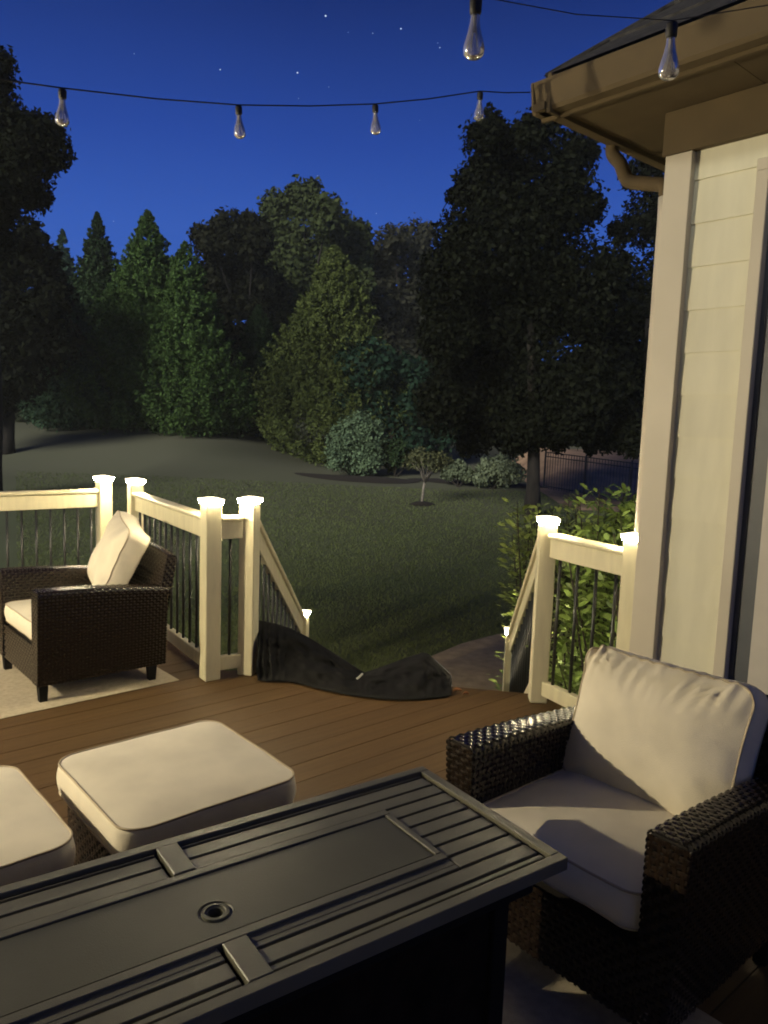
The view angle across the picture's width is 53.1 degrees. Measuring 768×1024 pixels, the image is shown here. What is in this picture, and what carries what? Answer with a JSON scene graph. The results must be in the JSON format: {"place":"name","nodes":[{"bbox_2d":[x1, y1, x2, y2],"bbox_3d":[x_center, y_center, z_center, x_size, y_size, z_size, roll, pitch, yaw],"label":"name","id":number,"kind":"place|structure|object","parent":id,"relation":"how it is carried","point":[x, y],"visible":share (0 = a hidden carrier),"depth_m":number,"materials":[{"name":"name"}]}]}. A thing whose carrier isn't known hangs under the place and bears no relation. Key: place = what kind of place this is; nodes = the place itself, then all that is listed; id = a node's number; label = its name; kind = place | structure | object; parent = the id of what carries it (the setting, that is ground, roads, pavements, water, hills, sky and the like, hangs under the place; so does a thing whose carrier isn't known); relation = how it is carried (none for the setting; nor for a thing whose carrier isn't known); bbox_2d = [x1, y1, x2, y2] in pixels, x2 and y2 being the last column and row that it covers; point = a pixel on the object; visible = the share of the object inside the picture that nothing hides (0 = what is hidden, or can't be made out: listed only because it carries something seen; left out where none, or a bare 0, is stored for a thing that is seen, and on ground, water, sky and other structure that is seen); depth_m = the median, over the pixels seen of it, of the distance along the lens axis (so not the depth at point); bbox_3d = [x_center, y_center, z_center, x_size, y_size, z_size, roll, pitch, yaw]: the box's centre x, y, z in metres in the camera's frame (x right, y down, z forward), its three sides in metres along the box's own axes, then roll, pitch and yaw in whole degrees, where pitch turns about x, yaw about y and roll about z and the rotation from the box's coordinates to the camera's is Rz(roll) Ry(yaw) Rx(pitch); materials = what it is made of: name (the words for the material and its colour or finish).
{"place":"outdoors","nodes":[
{"label":"outdoors","id":0,"kind":"place"},
{"bbox_2d":[0,418,634,671],"bbox_3d":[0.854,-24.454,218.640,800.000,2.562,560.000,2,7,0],"label":"lawn","id":1,"kind":"structure","parent":0,"point":[116,451],"depth_m":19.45,"materials":[{"name":"plant"}]},
{"bbox_2d":[15,402,32,422],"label":"shrub","id":2,"kind":"object","parent":1,"relation":"on","point":[18,419],"visible":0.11,"depth_m":34.28,"materials":[{"name":"green plant"}]},
{"bbox_2d":[0,45,77,490],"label":"broadleaf tree","id":3,"kind":"object","parent":1,"relation":"on","point":[35,146],"visible":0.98,"depth_m":18.36,"materials":[{"name":"green plant"}]},
{"bbox_2d":[0,213,86,454],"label":"broadleaf tree","id":4,"kind":"object","parent":1,"relation":"on","point":[34,320],"visible":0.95,"depth_m":25.82,"materials":[{"name":"green plant"}]},
{"bbox_2d":[40,228,76,375],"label":"conifer","id":5,"kind":"object","parent":1,"relation":"on","point":[62,240],"visible":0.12,"depth_m":48.30,"materials":[{"name":"green plant"}]},
{"bbox_2d":[15,275,126,432],"bbox_3d":[-13.137,-6.312,31.718,4.729,6.708,4.724,-1,7,-22],"label":"conifer","id":6,"kind":"object","parent":1,"relation":"on","point":[51,409],"visible":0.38,"depth_m":30.84,"materials":[{"name":"green plant"}]},
{"bbox_2d":[32,211,118,400],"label":"conifer","id":7,"kind":"object","parent":1,"relation":"on","point":[96,262],"visible":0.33,"depth_m":34.41,"materials":[{"name":"green plant"}]},
{"bbox_2d":[52,209,243,434],"bbox_3d":[-9.561,-7.668,32.214,7.816,9.819,8.066,2,7,0],"label":"conifer","id":8,"kind":"object","parent":1,"relation":"on","point":[139,278],"visible":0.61,"depth_m":30.95,"materials":[{"name":"green plant"}]},
{"bbox_2d":[117,240,262,438],"bbox_3d":[-7.862,-6.633,31.116,5.613,8.412,5.354,0,7,-19],"label":"conifer","id":9,"kind":"object","parent":1,"relation":"on","point":[201,405],"visible":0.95,"depth_m":30.09,"materials":[{"name":"green plant"}]},
{"bbox_2d":[186,205,295,411],"bbox_3d":[-7.102,-9.161,37.398,6.149,10.193,7.055,2,7,0],"label":"broadleaf tree","id":10,"kind":"object","parent":1,"relation":"on","point":[245,283],"visible":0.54,"depth_m":35.36,"materials":[{"name":"green plant"}]},
{"bbox_2d":[220,304,297,437],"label":"conifer","id":11,"kind":"object","parent":1,"relation":"on","point":[258,330],"visible":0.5,"depth_m":33.85,"materials":[{"name":"green plant"}]},
{"bbox_2d":[253,400,290,437],"bbox_3d":[-4.819,-4.020,33.459,1.712,1.966,1.482,0,7,-14],"label":"shrub","id":12,"kind":"object","parent":1,"relation":"on","point":[261,414],"visible":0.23,"depth_m":33.17,"materials":[{"name":"green plant"}]},
{"bbox_2d":[11,269,581,445],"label":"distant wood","id":13,"kind":"object","parent":1,"relation":"on","point":[374,409],"depth_m":50.55,"materials":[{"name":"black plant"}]},
{"bbox_2d":[237,174,378,387],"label":"broadleaf tree","id":14,"kind":"object","parent":1,"relation":"on","point":[299,252],"visible":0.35,"depth_m":42.19,"materials":[{"name":"green plant"}]},
{"bbox_2d":[287,405,331,458],"bbox_3d":[-2.802,-3.163,31.006,2.278,2.258,1.904,2,7,0],"label":"shrub","id":15,"kind":"object","parent":1,"relation":"on","point":[300,425],"visible":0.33,"depth_m":30.47,"materials":[{"name":"green plant"}]},
{"bbox_2d":[246,244,427,465],"bbox_3d":[-1.690,-6.110,31.359,7.418,9.387,7.824,2,7,0],"label":"conifer","id":16,"kind":"object","parent":1,"relation":"on","point":[330,320],"visible":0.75,"depth_m":30.22,"materials":[{"name":"green plant"}]},
{"bbox_2d":[295,473,419,483],"bbox_3d":[-0.994,-1.163,26.347,4.443,0.144,1.621,3,7,12],"label":"mulch bed","id":17,"kind":"object","parent":1,"relation":"on","point":[367,479],"visible":1,"depth_m":26.00,"materials":[{"name":"brown soil"}]},
{"bbox_2d":[322,409,389,475],"bbox_3d":[-0.970,-2.419,26.962,2.421,2.475,1.783,2,7,0],"label":"shrub","id":18,"kind":"object","parent":17,"relation":"on","point":[356,440],"visible":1,"depth_m":26.55,"materials":[{"name":"green plant"}]},
{"bbox_2d":[0,640,767,1023],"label":"deck","id":19,"kind":"structure","parent":1,"relation":"on","point":[318,742],"depth_m":3.99,"materials":[{"name":"brown wood"}]},
{"bbox_2d":[0,765,75,886],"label":"wicker ottoman","id":20,"kind":"object","parent":19,"relation":"on","point":[36,835],"visible":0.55,"depth_m":2.09,"materials":[{"name":"beige fabric"}]},
{"bbox_2d":[0,645,178,718],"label":"rug","id":21,"kind":"object","parent":19,"relation":"on","point":[18,692],"visible":0.3,"depth_m":4.42,"materials":[{"name":"beige fabric"}]},
{"bbox_2d":[0,510,176,702],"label":"wicker armchair","id":22,"kind":"object","parent":21,"relation":"on","point":[104,611],"visible":1,"depth_m":4.47,"materials":[{"name":"brown wicker"}]},
{"bbox_2d":[93,475,113,545],"bbox_3d":[-2.200,0.263,6.042,0.122,1.105,0.122,-4,9,-41],"label":"railing post","id":23,"kind":"object","parent":19,"relation":"on","point":[103,509],"visible":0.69,"depth_m":5.96,"materials":[{"name":"white wood"}]},
{"bbox_2d":[0,489,98,567],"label":"railing","id":24,"kind":"object","parent":23,"relation":"attached to","point":[50,500],"visible":0.62,"depth_m":5.72,"materials":[{"name":"beige metal"}]},
{"bbox_2d":[126,478,145,527],"bbox_3d":[-1.911,0.288,5.913,0.122,1.105,0.122,-3,8,-35],"label":"railing post","id":25,"kind":"object","parent":19,"relation":"on","point":[135,484],"visible":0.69,"depth_m":5.82,"materials":[{"name":"white wood"}]},
{"bbox_2d":[56,720,295,865],"bbox_3d":[-0.691,1.052,2.550,0.610,0.464,0.620,-4,9,-41],"label":"wicker ottoman","id":26,"kind":"object","parent":19,"relation":"on","point":[134,792],"visible":0.52,"depth_m":2.42,"materials":[{"name":"beige fabric"}]},
{"bbox_2d":[198,497,224,681],"bbox_3d":[-1.047,0.465,4.631,0.122,1.115,0.122,-3,8,-35],"label":"railing post","id":27,"kind":"object","parent":19,"relation":"on","point":[210,583],"visible":1,"depth_m":4.59,"materials":[{"name":"white wood"}]},
{"bbox_2d":[132,492,199,664],"bbox_3d":[-1.480,0.407,5.276,0.092,0.951,1.456,-3,8,-34],"label":"railing","id":28,"kind":"object","parent":27,"relation":"attached to","point":[180,516],"visible":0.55,"depth_m":5.07,"materials":[{"name":"beige metal"}]},
{"bbox_2d":[237,496,262,675],"bbox_3d":[-0.837,0.458,4.755,0.122,1.115,0.122,3,7,12],"label":"railing post","id":29,"kind":"object","parent":19,"relation":"on","point":[248,588],"visible":0.96,"depth_m":4.71,"materials":[{"name":"white wood"}]},
{"bbox_2d":[220,515,243,669],"bbox_3d":[-0.943,0.494,4.697,0.144,0.951,0.092,-2,8,-31],"label":"railing","id":30,"kind":"object","parent":29,"relation":"attached to","point":[232,526],"visible":0.77,"depth_m":4.67,"materials":[{"name":"beige wood"}]},
{"bbox_2d":[256,620,451,699],"bbox_3d":[-0.175,1.162,5.290,1.284,1.009,1.708,2,7,0],"label":"black fabric cover","id":31,"kind":"object","parent":19,"relation":"on","point":[286,654],"visible":0.97,"depth_m":4.78,"materials":[{"name":"black fabric"}]},
{"bbox_2d":[528,516,560,703],"bbox_3d":[0.921,0.566,4.454,0.122,1.093,0.122,2,7,4],"label":"railing post","id":32,"kind":"object","parent":19,"relation":"on","point":[542,616],"visible":0.99,"depth_m":4.41,"materials":[{"name":"white wood"}]},
{"bbox_2d":[446,645,767,1023],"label":"wicker armchair","id":33,"kind":"object","parent":19,"relation":"on","point":[633,787],"visible":0.91,"depth_m":2.21,"materials":[{"name":"brown plastic"}]},
{"bbox_2d":[502,938,721,1023],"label":"rug","id":34,"kind":"object","parent":19,"relation":"on","point":[536,991],"visible":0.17,"depth_m":2.14,"materials":[{"name":"grey fabric"}]},
{"bbox_2d":[0,766,567,1023],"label":"slatted table","id":35,"kind":"object","parent":34,"relation":"on","point":[386,899],"visible":1,"depth_m":1.62,"materials":[{"name":"black metal"}]},
{"bbox_2d":[616,532,637,651],"bbox_3d":[1.244,0.645,3.883,0.122,1.093,0.122,-4,9,-41],"label":"railing post","id":36,"kind":"object","parent":19,"relation":"on","point":[630,539],"visible":0.4,"depth_m":3.83,"materials":[{"name":"white wood"}]},
{"bbox_2d":[541,533,622,707],"bbox_3d":[1.082,0.627,4.171,0.092,0.951,0.561,-2,8,-29],"label":"railing","id":37,"kind":"object","parent":36,"relation":"attached to","point":[595,555],"visible":0.69,"depth_m":4.19,"materials":[{"name":"white wood"}]},
{"bbox_2d":[329,335,458,466],"bbox_3d":[0.522,-4.316,30.875,5.563,5.278,3.788,-1,7,-22],"label":"broadleaf tree","id":38,"kind":"object","parent":1,"relation":"on","point":[411,371],"visible":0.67,"depth_m":29.97,"materials":[{"name":"green plant"}]},
{"bbox_2d":[381,437,417,476],"bbox_3d":[0.599,-1.942,27.434,1.487,1.465,1.361,2,7,0],"label":"shrub","id":39,"kind":"object","parent":1,"relation":"on","point":[396,454],"visible":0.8,"depth_m":27.11,"materials":[{"name":"green plant"}]},
{"bbox_2d":[358,217,453,437],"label":"broadleaf tree","id":40,"kind":"object","parent":1,"relation":"on","point":[395,256],"visible":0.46,"depth_m":43.67,"materials":[{"name":"green plant"}]},
{"bbox_2d":[410,501,434,505],"bbox_3d":[1.075,-0.247,21.305,0.726,0.102,0.610,2,7,0],"label":"mulch ring","id":41,"kind":"object","parent":1,"relation":"on","point":[420,503],"visible":1,"depth_m":21.16,"materials":[{"name":"brown soil"}]},
{"bbox_2d":[402,445,453,500],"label":"young tree","id":42,"kind":"object","parent":1,"relation":"on","point":[436,462],"visible":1,"depth_m":20.96,"materials":[{"name":"green plant"}]},
{"bbox_2d":[409,478,547,488],"bbox_3d":[3.451,-1.009,26.419,5.309,0.142,1.599,4,7,14],"label":"mulch bed","id":43,"kind":"object","parent":1,"relation":"on","point":[439,480],"visible":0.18,"depth_m":26.06,"materials":[{"name":"brown soil"}]},
{"bbox_2d":[440,459,474,486],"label":"shrub","id":44,"kind":"object","parent":43,"relation":"on","point":[459,470],"visible":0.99,"depth_m":25.14,"materials":[{"name":"green plant"}]},
{"bbox_2d":[472,452,526,488],"bbox_3d":[3.801,-1.337,25.098,1.900,1.284,1.190,2,7,0],"label":"shrub","id":45,"kind":"object","parent":43,"relation":"on","point":[496,473],"visible":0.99,"depth_m":24.85,"materials":[{"name":"green plant"}]},
{"bbox_2d":[432,623,570,690],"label":"walkway","id":46,"kind":"structure","parent":1,"relation":"on","point":[474,664],"depth_m":8.45,"materials":[{"name":"concrete"}]},
{"bbox_2d":[302,610,310,636],"bbox_3d":[-0.683,1.321,6.322,0.122,1.045,0.122,3,7,6],"label":"railing post","id":47,"kind":"object","parent":46,"relation":"on","point":[305,631],"visible":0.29,"depth_m":6.23,"materials":[{"name":"white wood"}]},
{"bbox_2d":[502,627,510,691],"bbox_3d":[0.996,1.420,6.125,0.122,1.010,0.122,3,7,6],"label":"railing post","id":48,"kind":"object","parent":46,"relation":"on","point":[506,670],"visible":0.26,"depth_m":6.06,"materials":[{"name":"white wood"}]},
{"bbox_2d":[406,101,648,517],"bbox_3d":[3.767,-4.931,19.104,6.058,10.400,5.319,4,7,14],"label":"broadleaf tree","id":49,"kind":"object","parent":1,"relation":"on","point":[503,246],"visible":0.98,"depth_m":18.01,"materials":[{"name":"green plant"}]},
{"bbox_2d":[489,490,624,690],"bbox_3d":[1.479,0.885,6.437,1.198,2.140,1.151,3,7,12],"label":"laurel bush","id":50,"kind":"object","parent":1,"relation":"on","point":[529,533],"visible":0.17,"depth_m":6.35,"materials":[{"name":"glossy leaf"},{"name":"bark"}]},
{"bbox_2d":[525,621,617,707],"bbox_3d":[1.660,1.413,4.867,1.514,1.439,1.094,2,7,0],"label":"bush","id":51,"kind":"object","parent":1,"relation":"on","point":[577,674],"visible":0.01,"depth_m":4.80,"materials":[{"name":"green plant"}]},
{"bbox_2d":[549,483,636,692],"bbox_3d":[2.039,0.938,5.550,1.953,2.277,1.840,2,7,0],"label":"laurel bush","id":52,"kind":"object","parent":1,"relation":"on","point":[620,524],"visible":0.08,"depth_m":5.52,"materials":[{"name":"green plant"}]},
{"bbox_2d":[590,154,664,498],"bbox_3d":[8.961,-5.515,23.154,6.543,10.670,4.853,2,7,0],"label":"broadleaf tree","id":53,"kind":"object","parent":1,"relation":"on","point":[643,224],"visible":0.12,"depth_m":22.44,"materials":[{"name":"green plant"}]},
{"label":"deck stairs","id":54,"kind":"object","parent":1,"relation":"on","visible":0},
{"bbox_2d":[259,520,305,633],"bbox_3d":[-0.760,0.893,5.539,0.092,1.883,1.424,3,7,7],"label":"railing","id":55,"kind":"object","parent":54,"relation":"attached to","point":[273,570],"visible":0.41,"depth_m":5.34,"materials":[{"name":"beige metal"}]},
{"bbox_2d":[507,539,536,693],"bbox_3d":[0.958,0.998,5.290,0.092,1.914,1.520,2,7,4],"label":"railing","id":56,"kind":"object","parent":54,"relation":"on","point":[519,634],"visible":0.51,"depth_m":5.24,"materials":[{"name":"white wood"}]},
{"bbox_2d":[0,0,672,360],"label":"sky","id":57,"kind":"structure","parent":0,"point":[180,162],"materials":[{"name":"blue"}]},
{"bbox_2d":[516,448,639,511],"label":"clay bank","id":58,"kind":"structure","parent":0,"point":[579,452],"depth_m":27.77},
{"bbox_2d":[543,451,638,501],"bbox_3d":[6.760,-0.999,23.256,0.072,1.514,5.412,-2,8,-32],"label":"picket fence","id":59,"kind":"object","parent":58,"relation":"on","point":[599,463],"visible":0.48,"depth_m":23.91,"materials":[{"name":"black metal"}]},
{"bbox_2d":[531,0,767,694],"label":"house","id":60,"kind":"structure","parent":0,"point":[695,130],"depth_m":3.42,"materials":[{"name":"beige wood"}]},
{"bbox_2d":[0,78,530,138],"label":"string light strand","id":61,"kind":"object","parent":60,"relation":"hanging from","point":[62,93],"visible":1,"depth_m":2.99,"materials":[{"name":"black glass"}]},
{"bbox_2d":[463,0,767,80],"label":"string light strand","id":62,"kind":"object","parent":60,"relation":"hanging from","point":[671,28],"visible":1,"depth_m":1.70,"materials":[{"name":"black metal"}]},
{"bbox_2d":[713,157,767,694],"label":"patio door","id":63,"kind":"structure","parent":60,"relation":"in","point":[748,656],"depth_m":3.32,"materials":[{"name":"beige glass"}]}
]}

